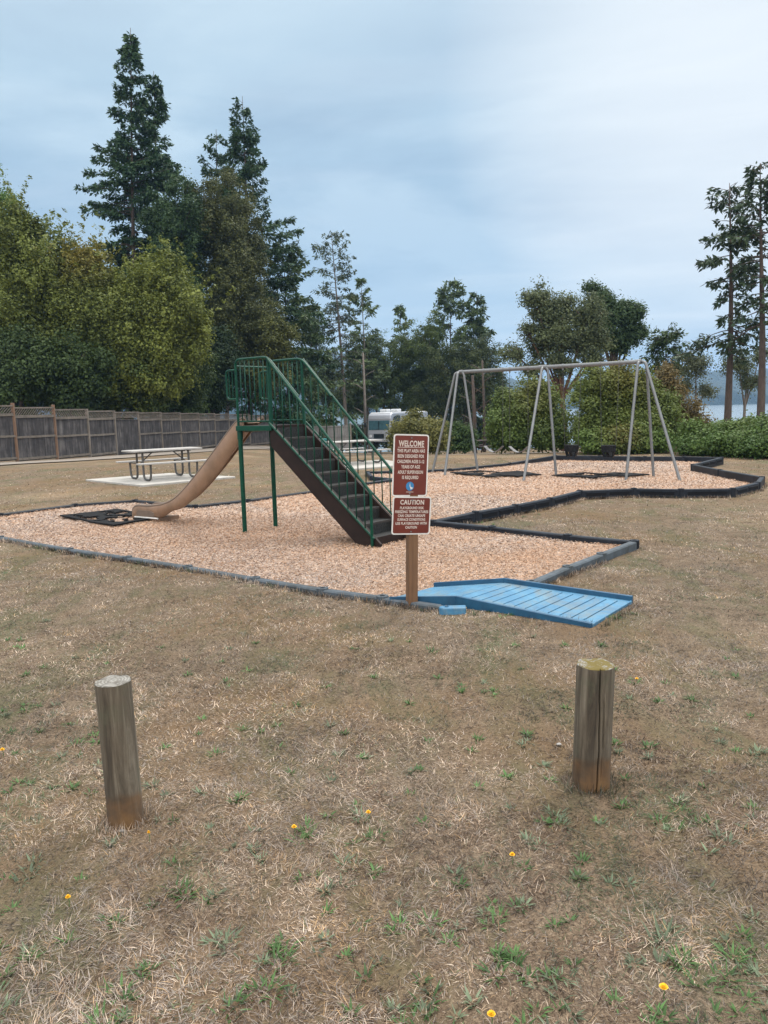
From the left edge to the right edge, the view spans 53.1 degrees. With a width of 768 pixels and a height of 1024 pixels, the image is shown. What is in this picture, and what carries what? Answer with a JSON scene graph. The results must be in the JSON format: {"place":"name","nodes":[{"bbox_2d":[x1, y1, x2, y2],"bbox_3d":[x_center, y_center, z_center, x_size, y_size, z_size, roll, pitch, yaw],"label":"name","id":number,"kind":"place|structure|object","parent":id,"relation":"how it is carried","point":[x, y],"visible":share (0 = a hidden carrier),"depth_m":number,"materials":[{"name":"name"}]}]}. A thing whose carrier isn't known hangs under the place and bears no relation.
{"place":"outdoors","nodes":[
{"label":"outdoors","id":0,"kind":"place"},
{"bbox_2d":[0,446,480,464],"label":"gravel path","id":1,"kind":"structure","parent":0,"point":[160,453],"depth_m":33.93,"materials":[{"name":"gravel"}]},
{"bbox_2d":[0,444,767,1023],"bbox_3d":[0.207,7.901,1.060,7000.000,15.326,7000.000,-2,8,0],"label":"ground","id":2,"kind":"structure","parent":0,"point":[18,474],"depth_m":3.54,"materials":[{"name":"plant"}]},
{"bbox_2d":[0,163,19,238],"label":"leafy tree","id":3,"kind":"object","parent":2,"relation":"on","point":[3,194],"visible":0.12,"depth_m":47.09,"materials":[{"name":"green plant"}]},
{"bbox_2d":[0,320,59,425],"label":"tall shrub","id":4,"kind":"object","parent":2,"relation":"on","point":[23,355],"visible":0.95,"depth_m":36.99,"materials":[{"name":"green plant"}]},
{"bbox_2d":[0,535,65,550],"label":"border timber","id":5,"kind":"object","parent":2,"relation":"on","point":[43,545],"visible":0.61,"depth_m":9.64,"materials":[{"name":"grey plastic"}]},
{"bbox_2d":[3,503,77,515],"bbox_3d":[-5.867,0.059,13.167,0.103,0.263,1.392,4,9,36],"label":"border timber","id":6,"kind":"object","parent":2,"relation":"on","point":[40,509],"visible":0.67,"depth_m":13.10,"materials":[{"name":"black plastic"}]},
{"bbox_2d":[0,169,100,357],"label":"leafy tree","id":7,"kind":"object","parent":2,"relation":"on","point":[19,249],"visible":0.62,"depth_m":38.87,"materials":[{"name":"green plant"}]},
{"bbox_2d":[2,203,144,415],"bbox_3d":[-16.007,-9.621,41.173,8.423,13.743,7.011,-2,8,0],"label":"leafy tree","id":8,"kind":"object","parent":2,"relation":"on","point":[97,330],"visible":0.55,"depth_m":39.45,"materials":[{"name":"green plant"}]},
{"bbox_2d":[26,325,130,416],"bbox_3d":[-15.582,-6.024,39.288,5.992,6.833,5.197,-2,8,0],"label":"tall shrub","id":9,"kind":"object","parent":2,"relation":"on","point":[80,375],"visible":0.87,"depth_m":38.09,"materials":[{"name":"green plant"}]},
{"bbox_2d":[64,547,122,560],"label":"border timber","id":10,"kind":"object","parent":2,"relation":"on","point":[86,552],"visible":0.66,"depth_m":8.89,"materials":[{"name":"grey plastic"}]},
{"bbox_2d":[77,499,137,506],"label":"border timber","id":11,"kind":"object","parent":2,"relation":"on","point":[108,503],"visible":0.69,"depth_m":13.84,"materials":[{"name":"black plastic"}]},
{"bbox_2d":[94,675,143,830],"bbox_3d":[-1.038,1.002,3.032,0.138,0.712,0.135,-2,8,0],"label":"log bollard","id":12,"kind":"object","parent":2,"relation":"on","point":[118,740],"visible":0.98,"depth_m":2.97,"materials":[{"name":"wood"}]},
{"bbox_2d":[86,335,171,419],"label":"tall shrub","id":13,"kind":"object","parent":2,"relation":"on","point":[127,406],"visible":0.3,"depth_m":40.31,"materials":[{"name":"green plant"}]},
{"bbox_2d":[0,403,268,461],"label":"board fence","id":14,"kind":"object","parent":2,"relation":"on","point":[40,437],"visible":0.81,"depth_m":34.91,"materials":[{"name":"grey wood"}]},
{"bbox_2d":[74,28,219,417],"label":"fir tree","id":15,"kind":"object","parent":2,"relation":"on","point":[131,55],"visible":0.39,"depth_m":52.45,"materials":[{"name":"green plant"}]},
{"bbox_2d":[122,555,182,571],"bbox_3d":[-2.466,0.647,8.287,1.072,0.258,0.103,4,10,37],"label":"border timber","id":16,"kind":"object","parent":2,"relation":"on","point":[134,559],"visible":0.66,"depth_m":8.27,"materials":[{"name":"grey plastic"}]},
{"bbox_2d":[105,71,201,417],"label":"fir tree","id":17,"kind":"object","parent":2,"relation":"on","point":[156,92],"visible":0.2,"depth_m":54.47,"materials":[{"name":"green plant"}]},
{"bbox_2d":[86,473,234,486],"bbox_3d":[-5.568,-0.801,19.113,2.928,0.095,2.452,6,11,44],"label":"concrete pad","id":18,"kind":"object","parent":2,"relation":"on","point":[164,479],"visible":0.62,"depth_m":18.68,"materials":[{"name":"concrete"}]},
{"bbox_2d":[116,447,206,480],"bbox_3d":[-5.430,-1.192,18.916,1.786,0.722,1.603,-7,10,-38],"label":"picnic table","id":19,"kind":"object","parent":18,"relation":"on","point":[151,451],"visible":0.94,"depth_m":18.76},
{"bbox_2d":[94,232,235,417],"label":"leafy tree","id":20,"kind":"object","parent":2,"relation":"on","point":[173,325],"visible":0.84,"depth_m":40.08,"materials":[{"name":"green plant"}]},
{"bbox_2d":[133,165,213,317],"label":"leafy tree","id":21,"kind":"object","parent":2,"relation":"on","point":[177,219],"visible":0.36,"depth_m":49.15,"materials":[{"name":"green plant"}]},
{"bbox_2d":[142,345,220,418],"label":"tall shrub","id":22,"kind":"object","parent":2,"relation":"on","point":[198,395],"visible":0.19,"depth_m":44.55,"materials":[{"name":"green plant"}]},
{"bbox_2d":[182,322,249,417],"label":"evergreen tree","id":23,"kind":"object","parent":2,"relation":"on","point":[227,355],"visible":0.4,"depth_m":48.34,"materials":[{"name":"green plant"}]},
{"bbox_2d":[182,564,250,582],"bbox_3d":[-1.650,0.710,7.660,1.073,0.258,0.103,5,10,38],"label":"border timber","id":24,"kind":"object","parent":2,"relation":"on","point":[190,567],"visible":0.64,"depth_m":7.60,"materials":[{"name":"grey plastic"}]},
{"bbox_2d":[197,133,244,418],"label":"fir tree","id":25,"kind":"object","parent":2,"relation":"on","point":[220,158],"visible":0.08,"depth_m":58.57,"materials":[{"name":"green plant"}]},
{"bbox_2d":[180,161,294,418],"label":"leafy tree","id":26,"kind":"object","parent":2,"relation":"on","point":[238,262],"visible":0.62,"depth_m":51.03,"materials":[{"name":"green plant"}]},
{"bbox_2d":[241,309,304,445],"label":"leafy tree","id":27,"kind":"object","parent":2,"relation":"on","point":[275,345],"visible":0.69,"depth_m":50.39,"materials":[{"name":"green plant"}]},
{"bbox_2d":[197,96,355,437],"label":"fir tree","id":28,"kind":"object","parent":2,"relation":"on","point":[250,169],"visible":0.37,"depth_m":56.94,"materials":[{"name":"green plant"}]},
{"bbox_2d":[249,576,316,593],"bbox_3d":[-0.907,0.769,7.079,0.899,0.258,0.103,4,10,37],"label":"border timber","id":29,"kind":"object","parent":2,"relation":"on","point":[307,588],"visible":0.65,"depth_m":7.03,"materials":[{"name":"grey plastic"}]},
{"bbox_2d":[231,238,370,428],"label":"fir tree","id":30,"kind":"object","parent":2,"relation":"on","point":[304,321],"visible":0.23,"depth_m":59.27,"materials":[{"name":"green plant"}]},
{"bbox_2d":[289,304,347,411],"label":"leafy tree","id":31,"kind":"object","parent":2,"relation":"on","point":[315,345],"visible":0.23,"depth_m":70.26,"materials":[{"name":"green plant"}]},
{"bbox_2d":[300,372,346,417],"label":"leafy tree","id":32,"kind":"object","parent":2,"relation":"on","point":[328,399],"visible":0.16,"depth_m":78.27,"materials":[{"name":"green plant"}]},
{"bbox_2d":[308,423,351,448],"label":"board enclosure","id":33,"kind":"object","parent":2,"relation":"on","point":[345,433],"visible":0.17,"depth_m":55.70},
{"bbox_2d":[310,230,372,450],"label":"fir tree","id":34,"kind":"object","parent":2,"relation":"on","point":[339,319],"visible":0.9,"depth_m":69.92,"materials":[{"name":"green plant"}]},
{"bbox_2d":[317,586,376,603],"bbox_3d":[-0.302,0.811,6.648,0.672,0.258,0.103,3,9,33],"label":"border timber","id":35,"kind":"object","parent":2,"relation":"on","point":[324,590],"visible":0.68,"depth_m":6.62,"materials":[{"name":"grey plastic"}]},
{"bbox_2d":[354,353,374,453],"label":"bare trunk","id":36,"kind":"object","parent":2,"relation":"on","point":[365,400],"visible":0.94,"depth_m":59.29,"materials":[{"name":"brown plant"}]},
{"bbox_2d":[332,277,397,452],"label":"fir tree","id":37,"kind":"object","parent":2,"relation":"on","point":[372,404],"visible":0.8,"depth_m":74.11,"materials":[{"name":"green plant"}]},
{"bbox_2d":[344,460,392,470],"bbox_3d":[-0.494,-1.332,22.087,2.094,0.096,3.047,-4,8,-19],"label":"concrete pad","id":38,"kind":"object","parent":2,"relation":"on","point":[369,465],"visible":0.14,"depth_m":21.69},
{"bbox_2d":[326,439,390,462],"bbox_3d":[-0.887,-1.757,22.470,1.634,0.660,1.466,-7,9,-36],"label":"picnic table","id":39,"kind":"object","parent":38,"relation":"on","point":[361,449],"visible":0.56,"depth_m":22.34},
{"bbox_2d":[352,426,392,452],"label":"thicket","id":40,"kind":"object","parent":2,"relation":"on","point":[361,437],"visible":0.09,"depth_m":77.18,"materials":[{"name":"green plant"}]},
{"bbox_2d":[0,460,749,596],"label":"playground surface","id":41,"kind":"object","parent":2,"relation":"on","point":[388,507],"visible":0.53,"depth_m":9.89,"materials":[{"name":"wood"}]},
{"bbox_2d":[60,508,150,525],"bbox_3d":[-4.191,0.072,11.993,1.789,0.044,0.969,6,11,43],"label":"rubber mat","id":42,"kind":"object","parent":41,"relation":"on","point":[101,516],"visible":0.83,"depth_m":12.03,"materials":[{"name":"rubber"}]},
{"bbox_2d":[132,356,405,547],"bbox_3d":[-1.815,-0.786,10.379,4.915,2.492,0.684,4,10,38],"label":"playground slide","id":43,"kind":"object","parent":41,"relation":"on","point":[352,505],"visible":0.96,"depth_m":9.66,"materials":[{"name":"green paint"}]},
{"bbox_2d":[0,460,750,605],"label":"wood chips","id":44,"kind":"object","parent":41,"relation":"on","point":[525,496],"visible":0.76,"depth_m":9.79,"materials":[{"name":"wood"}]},
{"bbox_2d":[450,470,519,476],"bbox_3d":[2.379,-0.900,17.858,0.924,0.034,1.655,-6,9,-29],"label":"rubber mat","id":45,"kind":"object","parent":41,"relation":"on","point":[480,473],"visible":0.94,"depth_m":17.63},
{"bbox_2d":[431,359,680,480],"bbox_3d":[3.402,-1.931,16.822,6.039,2.611,1.873,4,9,34],"label":"swing set","id":46,"kind":"object","parent":41,"relation":"on","point":[637,362],"visible":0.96,"depth_m":17.00,"materials":[{"name":"metal"}]},
{"bbox_2d":[563,378,580,456],"bbox_3d":[4.188,-2.204,17.163,0.352,1.952,0.286,-2,8,0],"label":"bucket swing","id":47,"kind":"object","parent":46,"relation":"hanging from","point":[572,450],"visible":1,"depth_m":17.18,"materials":[{"name":"black rubber"}]},
{"bbox_2d":[600,371,618,457],"bbox_3d":[4.873,-2.153,16.649,0.345,1.952,0.286,-2,8,0],"label":"bucket swing","id":48,"kind":"object","parent":46,"relation":"hanging from","point":[610,450],"visible":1,"depth_m":16.67,"materials":[{"name":"black rubber"}]},
{"bbox_2d":[551,472,618,477],"bbox_3d":[4.468,-0.816,16.874,1.008,0.044,1.196,-6,9,-32],"label":"rubber mat","id":49,"kind":"object","parent":41,"relation":"on","point":[579,474],"visible":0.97,"depth_m":16.75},
{"bbox_2d":[0,513,767,1023],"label":"weeds","id":50,"kind":"object","parent":2,"relation":"on","point":[512,955],"visible":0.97,"depth_m":2.36,"materials":[{"name":"green plant"}]},
{"bbox_2d":[328,318,446,451],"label":"leafy tree","id":51,"kind":"object","parent":2,"relation":"on","point":[403,375],"visible":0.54,"depth_m":75.92,"materials":[{"name":"green plant"}]},
{"bbox_2d":[364,409,427,444],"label":"motorhome","id":52,"kind":"object","parent":2,"relation":"on","point":[378,422],"visible":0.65,"depth_m":57.42,"materials":[{"name":"silver metal"}]},
{"bbox_2d":[379,303,412,411],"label":"fir tree","id":53,"kind":"object","parent":2,"relation":"on","point":[398,309],"visible":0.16,"depth_m":79.98,"materials":[{"name":"green plant"}]},
{"bbox_2d":[376,594,441,611],"bbox_3d":[0.203,0.844,6.298,0.640,0.258,0.103,4,10,37],"label":"border timber","id":54,"kind":"object","parent":2,"relation":"on","point":[421,605],"visible":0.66,"depth_m":6.25,"materials":[{"name":"grey plastic"}]},
{"bbox_2d":[406,495,417,606],"bbox_3d":[0.225,0.173,6.191,0.078,1.360,0.078,-3,8,-20],"label":"sign post","id":55,"kind":"object","parent":2,"relation":"on","point":[411,568],"visible":0.31,"depth_m":6.20,"materials":[{"name":"wood"}]},
{"bbox_2d":[392,434,428,495],"bbox_3d":[0.211,-0.367,6.069,0.300,0.490,0.012,-1,7,-20],"label":"sign","id":56,"kind":"object","parent":55,"relation":"attached to","point":[410,466],"visible":1,"depth_m":6.07,"materials":[{"name":"metal"}]},
{"bbox_2d":[391,496,430,534],"bbox_3d":[0.220,0.029,6.122,0.330,0.305,0.012,0,7,-20],"label":"sign","id":57,"kind":"object","parent":55,"relation":"attached to","point":[410,515],"visible":1,"depth_m":6.12,"materials":[{"name":"metal"}]},
{"bbox_2d":[383,405,454,454],"bbox_3d":[1.585,-3.649,35.876,3.472,2.759,2.373,-2,8,0],"label":"bush","id":58,"kind":"object","parent":2,"relation":"on","point":[413,421],"visible":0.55,"depth_m":35.39,"materials":[{"name":"green plant"}]},
{"bbox_2d":[396,312,449,418],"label":"leafy tree","id":59,"kind":"object","parent":2,"relation":"on","point":[422,346],"visible":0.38,"depth_m":74.17,"materials":[{"name":"green plant"}]},
{"bbox_2d":[411,277,488,429],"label":"fir tree","id":60,"kind":"object","parent":2,"relation":"on","point":[444,295],"visible":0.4,"depth_m":75.46,"materials":[{"name":"green plant"}]},
{"bbox_2d":[430,512,474,525],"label":"border timber","id":61,"kind":"object","parent":2,"relation":"on","point":[464,517],"visible":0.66,"depth_m":10.53,"materials":[{"name":"black plastic"}]},
{"bbox_2d":[439,605,465,614],"bbox_3d":[0.536,0.814,5.982,0.214,0.170,0.090,-2,8,0],"label":"ramp connector","id":62,"kind":"object","parent":2,"relation":"on","point":[453,610],"visible":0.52,"depth_m":5.93,"materials":[{"name":"blue plastic"}]},
{"bbox_2d":[429,417,479,453],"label":"bush","id":63,"kind":"object","parent":2,"relation":"on","point":[461,440],"visible":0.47,"depth_m":43.36,"materials":[{"name":"green plant"}]},
{"bbox_2d":[407,330,513,425],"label":"leafy tree","id":64,"kind":"object","parent":2,"relation":"on","point":[439,391],"visible":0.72,"depth_m":72.01,"materials":[{"name":"green plant"}]},
{"bbox_2d":[433,521,495,531],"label":"border timber","id":65,"kind":"object","parent":2,"relation":"on","point":[458,526],"visible":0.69,"depth_m":10.00,"materials":[{"name":"black plastic"}]},
{"bbox_2d":[461,375,485,452],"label":"bare trunk","id":66,"kind":"object","parent":2,"relation":"on","point":[474,410],"visible":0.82,"depth_m":49.48,"materials":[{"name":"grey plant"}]},
{"bbox_2d":[451,291,503,427],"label":"fir tree","id":67,"kind":"object","parent":2,"relation":"on","point":[480,321],"visible":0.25,"depth_m":76.81,"materials":[{"name":"green plant"}]},
{"bbox_2d":[452,462,511,470],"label":"border timber","id":68,"kind":"object","parent":2,"relation":"on","point":[483,466],"visible":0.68,"depth_m":19.80,"materials":[{"name":"black plastic"}]},
{"bbox_2d":[471,360,493,451],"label":"bare trunk","id":69,"kind":"object","parent":2,"relation":"on","point":[483,396],"visible":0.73,"depth_m":51.42,"materials":[{"name":"brown plant"}]},
{"bbox_2d":[472,505,515,522],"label":"border timber","id":70,"kind":"object","parent":2,"relation":"on","point":[481,515],"visible":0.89,"depth_m":10.92,"materials":[{"name":"black plastic"}]},
{"bbox_2d":[389,578,632,627],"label":"access ramp","id":71,"kind":"structure","parent":2,"relation":"on","point":[531,599],"depth_m":6.17,"materials":[{"name":"blue plastic"}]},
{"bbox_2d":[480,372,573,453],"bbox_3d":[5.041,-3.353,27.092,3.492,3.207,2.928,-2,8,0],"label":"bush","id":72,"kind":"object","parent":2,"relation":"on","point":[522,404],"visible":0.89,"depth_m":26.70,"materials":[{"name":"green plant"}]},
{"bbox_2d":[512,498,550,513],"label":"border timber","id":73,"kind":"object","parent":2,"relation":"on","point":[533,505],"visible":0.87,"depth_m":11.60,"materials":[{"name":"black plastic"}]},
{"bbox_2d":[492,527,571,540],"bbox_3d":[1.785,0.347,9.361,1.134,0.258,0.103,6,11,44],"label":"border timber","id":74,"kind":"object","parent":2,"relation":"on","point":[540,534],"visible":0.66,"depth_m":9.29,"materials":[{"name":"black plastic"}]},
{"bbox_2d":[526,567,569,583],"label":"border timber","id":75,"kind":"object","parent":2,"relation":"on","point":[555,574],"visible":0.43,"depth_m":7.06,"materials":[{"name":"grey plastic"}]},
{"bbox_2d":[496,274,622,450],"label":"leafy tree","id":76,"kind":"object","parent":2,"relation":"on","point":[559,329],"visible":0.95,"depth_m":44.60,"materials":[{"name":"green plant"}]},
{"bbox_2d":[546,491,580,506],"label":"border timber","id":77,"kind":"object","parent":2,"relation":"on","point":[565,498],"visible":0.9,"depth_m":12.39,"materials":[{"name":"black plastic"}]},
{"bbox_2d":[556,455,601,460],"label":"border timber","id":78,"kind":"object","parent":2,"relation":"on","point":[578,458],"visible":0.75,"depth_m":21.68,"materials":[{"name":"black plastic"}]},
{"bbox_2d":[562,554,603,573],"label":"border timber","id":79,"kind":"object","parent":2,"relation":"on","point":[588,561],"visible":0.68,"depth_m":7.57,"materials":[{"name":"grey plastic"}]},
{"bbox_2d":[572,658,614,792],"bbox_3d":[0.882,0.953,3.247,0.159,0.656,0.155,0,8,0],"label":"log bollard","id":80,"kind":"object","parent":2,"relation":"on","point":[593,716],"visible":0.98,"depth_m":3.18,"materials":[{"name":"wood"}]},
{"bbox_2d":[569,535,638,548],"bbox_3d":[2.490,0.416,8.745,0.828,0.258,0.103,4,10,37],"label":"border timber","id":81,"kind":"object","parent":2,"relation":"on","point":[589,539],"visible":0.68,"depth_m":8.71,"materials":[{"name":"black plastic"}]},
{"bbox_2d":[577,488,632,498],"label":"border timber","id":82,"kind":"object","parent":2,"relation":"on","point":[605,493],"visible":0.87,"depth_m":12.98,"materials":[{"name":"black plastic"}]},
{"bbox_2d":[577,274,651,368],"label":"leafy tree","id":83,"kind":"object","parent":2,"relation":"on","point":[628,328],"visible":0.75,"depth_m":48.35,"materials":[{"name":"green plant"}]},
{"bbox_2d":[596,541,636,560],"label":"border timber","id":84,"kind":"object","parent":2,"relation":"on","point":[620,550],"visible":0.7,"depth_m":8.14,"materials":[{"name":"grey plastic"}]},
{"bbox_2d":[570,419,675,454],"bbox_3d":[7.559,-2.287,24.292,3.311,1.521,1.697,-2,8,0],"label":"bush","id":85,"kind":"object","parent":2,"relation":"on","point":[591,441],"visible":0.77,"depth_m":23.95,"materials":[{"name":"green plant"}]},
{"bbox_2d":[601,456,646,461],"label":"border timber","id":86,"kind":"object","parent":2,"relation":"on","point":[632,458],"visible":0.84,"depth_m":20.96,"materials":[{"name":"black plastic"}]},
{"bbox_2d":[558,354,690,450],"bbox_3d":[7.984,-3.455,25.558,4.410,3.527,3.465,-2,8,0],"label":"bush","id":87,"kind":"object","parent":2,"relation":"on","point":[590,403],"visible":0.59,"depth_m":25.11,"materials":[{"name":"green plant"}]},
{"bbox_2d":[631,487,678,498],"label":"border timber","id":88,"kind":"object","parent":2,"relation":"on","point":[651,492],"visible":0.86,"depth_m":12.91,"materials":[{"name":"black plastic"}]},
{"bbox_2d":[646,456,685,461],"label":"border timber","id":89,"kind":"object","parent":2,"relation":"on","point":[665,458],"visible":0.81,"depth_m":20.44,"materials":[{"name":"black plastic"}]},
{"bbox_2d":[639,322,694,379],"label":"tree","id":90,"kind":"object","parent":2,"relation":"on","point":[658,346],"visible":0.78,"depth_m":46.84,"materials":[{"name":"green plant"}]},
{"bbox_2d":[651,357,719,429],"bbox_3d":[10.135,-3.615,26.752,3.102,3.494,2.229,-2,8,0],"label":"bush","id":91,"kind":"object","parent":2,"relation":"on","point":[668,381],"visible":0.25,"depth_m":26.33,"materials":[{"name":"green plant"}]},
{"bbox_2d":[668,415,728,455],"bbox_3d":[9.726,-2.177,23.179,2.833,1.492,2.650,-2,8,0],"label":"hedge bush","id":92,"kind":"object","parent":2,"relation":"on","point":[686,438],"visible":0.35,"depth_m":22.87,"materials":[{"name":"green plant"}]},
{"bbox_2d":[675,343,723,403],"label":"leafy tree","id":93,"kind":"object","parent":2,"relation":"on","point":[698,364],"visible":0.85,"depth_m":43.24,"materials":[{"name":"green plant"}]},
{"bbox_2d":[678,488,730,497],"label":"border timber","id":94,"kind":"object","parent":2,"relation":"on","point":[714,492],"visible":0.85,"depth_m":12.71,"materials":[{"name":"black plastic"}]},
{"bbox_2d":[690,457,722,470],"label":"border timber","id":95,"kind":"object","parent":2,"relation":"on","point":[715,462],"visible":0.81,"depth_m":18.51,"materials":[{"name":"black plastic"}]},
{"bbox_2d":[692,465,722,476],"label":"border timber","id":96,"kind":"object","parent":2,"relation":"on","point":[705,470],"visible":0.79,"depth_m":16.69,"materials":[{"name":"black plastic"}]},
{"bbox_2d":[670,182,767,421],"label":"fir tree","id":97,"kind":"object","parent":2,"relation":"on","point":[714,262],"visible":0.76,"depth_m":38.68,"materials":[{"name":"green plant"}]},
{"bbox_2d":[693,410,767,457],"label":"hedge bush","id":98,"kind":"object","parent":2,"relation":"on","point":[720,437],"visible":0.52,"depth_m":21.72,"materials":[{"name":"green plant"}]},
{"bbox_2d":[706,161,767,416],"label":"fir tree","id":99,"kind":"object","parent":2,"relation":"on","point":[749,233],"visible":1,"depth_m":35.98,"materials":[{"name":"green plant"}]},
{"bbox_2d":[714,342,767,416],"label":"leafy tree","id":100,"kind":"object","parent":2,"relation":"on","point":[749,382],"visible":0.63,"depth_m":45.30,"materials":[{"name":"green plant"}]},
{"bbox_2d":[719,470,764,483],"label":"border timber","id":101,"kind":"object","parent":2,"relation":"on","point":[742,477],"visible":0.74,"depth_m":15.15,"materials":[{"name":"black plastic"}]},
{"bbox_2d":[730,483,758,497],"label":"border timber","id":102,"kind":"object","parent":2,"relation":"on","point":[739,490],"visible":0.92,"depth_m":12.95,"materials":[{"name":"black plastic"}]},
{"bbox_2d":[727,412,767,459],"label":"hedge bush","id":103,"kind":"object","parent":2,"relation":"on","point":[756,446],"visible":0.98,"depth_m":20.74,"materials":[{"name":"green plant"}]},
{"bbox_2d":[0,0,767,380],"label":"sky","id":104,"kind":"structure","parent":0,"point":[491,146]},
{"bbox_2d":[37,353,767,419],"bbox_3d":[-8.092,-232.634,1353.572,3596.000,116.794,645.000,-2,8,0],"label":"hills","id":105,"kind":"structure","parent":0,"point":[717,379],"depth_m":1076.14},
{"bbox_2d":[223,404,767,452],"bbox_3d":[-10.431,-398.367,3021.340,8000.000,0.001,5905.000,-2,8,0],"label":"water","id":106,"kind":"structure","parent":0,"point":[718,411],"depth_m":460.43,"materials":[{"name":"blue liquid"}]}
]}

